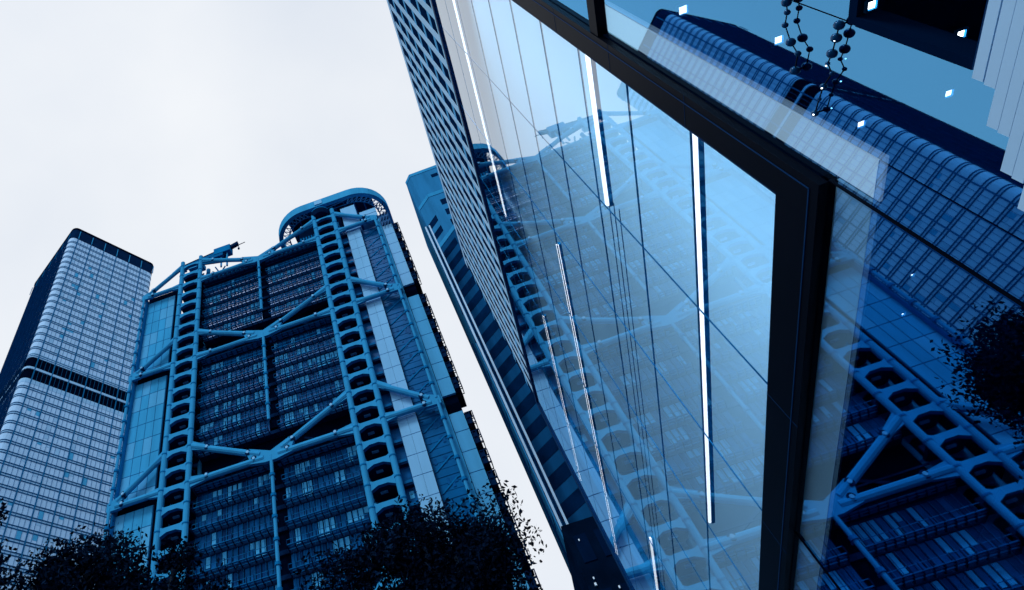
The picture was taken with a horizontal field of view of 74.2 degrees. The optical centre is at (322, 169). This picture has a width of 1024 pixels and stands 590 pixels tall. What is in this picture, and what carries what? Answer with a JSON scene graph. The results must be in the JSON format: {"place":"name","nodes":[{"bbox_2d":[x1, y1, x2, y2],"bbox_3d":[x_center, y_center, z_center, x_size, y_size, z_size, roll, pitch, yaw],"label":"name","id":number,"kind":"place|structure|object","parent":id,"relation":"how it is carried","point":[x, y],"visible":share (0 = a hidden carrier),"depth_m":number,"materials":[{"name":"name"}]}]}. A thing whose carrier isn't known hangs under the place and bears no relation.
{"place":"outdoors","nodes":[
{"label":"outdoors","id":0,"kind":"place"},
{"bbox_2d":[0,228,153,589],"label":"glazed tower","id":1,"kind":"structure","parent":0,"point":[65,372],"depth_m":224.15,"materials":[{"name":"glass"}]},
{"bbox_2d":[0,0,573,589],"label":"sky","id":2,"kind":"structure","parent":0,"point":[169,133],"materials":[{"name":"white"}]},
{"bbox_2d":[405,165,591,573],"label":"stone tower","id":3,"kind":"structure","parent":0,"point":[561,500],"depth_m":106.82,"materials":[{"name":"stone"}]},
{"bbox_3d":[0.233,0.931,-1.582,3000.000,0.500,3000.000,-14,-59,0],"label":"ground","id":4,"kind":"structure","parent":0,"visible":0},
{"bbox_2d":[0,497,83,589],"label":"broadleaf tree","id":5,"kind":"object","parent":4,"relation":"on","point":[4,582],"visible":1,"depth_m":7.14,"materials":[{"name":"black plant"}]},
{"bbox_2d":[3,521,162,589],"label":"broadleaf tree","id":6,"kind":"object","parent":4,"relation":"on","point":[63,571],"visible":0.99,"depth_m":7.39,"materials":[{"name":"black plant"}]},
{"bbox_2d":[138,535,244,589],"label":"broadleaf tree","id":7,"kind":"object","parent":4,"relation":"on","point":[181,562],"visible":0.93,"depth_m":7.95,"materials":[{"name":"black plant"}]},
{"bbox_2d":[97,188,541,589],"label":"steel framed tower","id":8,"kind":"structure","parent":4,"relation":"on","point":[287,408],"depth_m":132.87,"materials":[{"name":"metal"}]},
{"bbox_2d":[185,241,244,272],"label":"roof crane","id":9,"kind":"object","parent":8,"relation":"on","point":[225,251],"visible":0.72,"depth_m":185.69,"materials":[{"name":"blue metal"}]},
{"bbox_2d":[290,519,411,589],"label":"broadleaf tree","id":10,"kind":"object","parent":4,"relation":"on","point":[366,578],"visible":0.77,"depth_m":8.00,"materials":[{"name":"black plant"}]},
{"bbox_2d":[362,479,546,589],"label":"broadleaf tree","id":11,"kind":"object","parent":4,"relation":"on","point":[435,559],"visible":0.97,"depth_m":7.80,"materials":[{"name":"black plant"}]},
{"bbox_2d":[387,0,534,397],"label":"piered tower","id":12,"kind":"structure","parent":4,"relation":"on","point":[414,23],"depth_m":74.81,"materials":[{"name":"glass"}]},
{"bbox_2d":[450,565,542,589],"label":"broadleaf tree","id":13,"kind":"object","parent":4,"relation":"on","point":[530,581],"visible":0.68,"depth_m":7.27,"materials":[{"name":"black plant"}]},
{"bbox_2d":[561,516,629,589],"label":"block","id":14,"kind":"structure","parent":4,"relation":"on","point":[593,565],"depth_m":29.36,"materials":[{"name":"black stone"}]},
{"bbox_2d":[572,533,596,562],"bbox_3d":[12.076,17.434,29.588,0.600,1.200,0.090,-20,-59,4],"label":"window","id":15,"kind":"structure","parent":14,"relation":"in","point":[584,547],"depth_m":29.55,"materials":[{"name":"blue glass"}]},
{"bbox_2d":[593,528,611,555],"bbox_3d":[13.011,17.087,29.522,0.600,1.200,0.090,-20,-59,4],"label":"window","id":16,"kind":"structure","parent":14,"relation":"in","point":[597,532],"depth_m":29.49,"materials":[{"name":"blue glass"}]},
{"bbox_2d":[620,582,629,589],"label":"window","id":17,"kind":"structure","parent":14,"relation":"in","point":[624,586],"depth_m":27.84,"materials":[{"name":"blue glass"}]},
{"bbox_2d":[430,0,1023,589],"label":"glass hall","id":18,"kind":"structure","parent":4,"relation":"on","point":[866,280],"depth_m":5.94,"materials":[{"name":"glass"}]},
{"bbox_2d":[585,55,613,206],"bbox_3d":[3.691,-0.483,8.553,0.090,0.076,2.510,-20,-59,4],"label":"strip lamp","id":19,"kind":"object","parent":18,"relation":"attached to","point":[598,118],"visible":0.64,"depth_m":8.49,"materials":[{"name":"white"}]},
{"bbox_2d":[692,134,714,523],"bbox_3d":[4.756,2.503,7.970,0.090,0.056,7.340,-20,-59,4],"label":"strip lamp","id":20,"kind":"object","parent":18,"relation":"attached to","point":[699,187],"visible":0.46,"depth_m":7.32,"materials":[{"name":"white"}]},
{"bbox_2d":[781,0,801,74],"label":"globe string","id":21,"kind":"object","parent":18,"relation":"attached to","point":[791,42],"visible":1,"depth_m":4.27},
{"bbox_2d":[811,20,845,116],"bbox_3d":[3.204,-0.624,4.075,0.070,0.180,0.749,-20,-59,4],"label":"globe string","id":22,"kind":"object","parent":18,"relation":"attached to","point":[837,37],"visible":1,"depth_m":3.96,"materials":[{"name":"black metal"}]},
{"bbox_2d":[861,0,879,12],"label":"ceiling spot","id":23,"kind":"object","parent":18,"relation":"attached to","point":[867,6],"visible":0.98,"depth_m":6.82,"materials":[{"name":"metal"}]},
{"bbox_2d":[948,24,968,37],"bbox_3d":[7.085,-1.520,7.161,0.140,0.090,0.140,-20,-59,4],"label":"ceiling spot","id":24,"kind":"object","parent":18,"relation":"attached to","point":[961,30],"visible":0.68,"depth_m":7.13,"materials":[{"name":"metal"}]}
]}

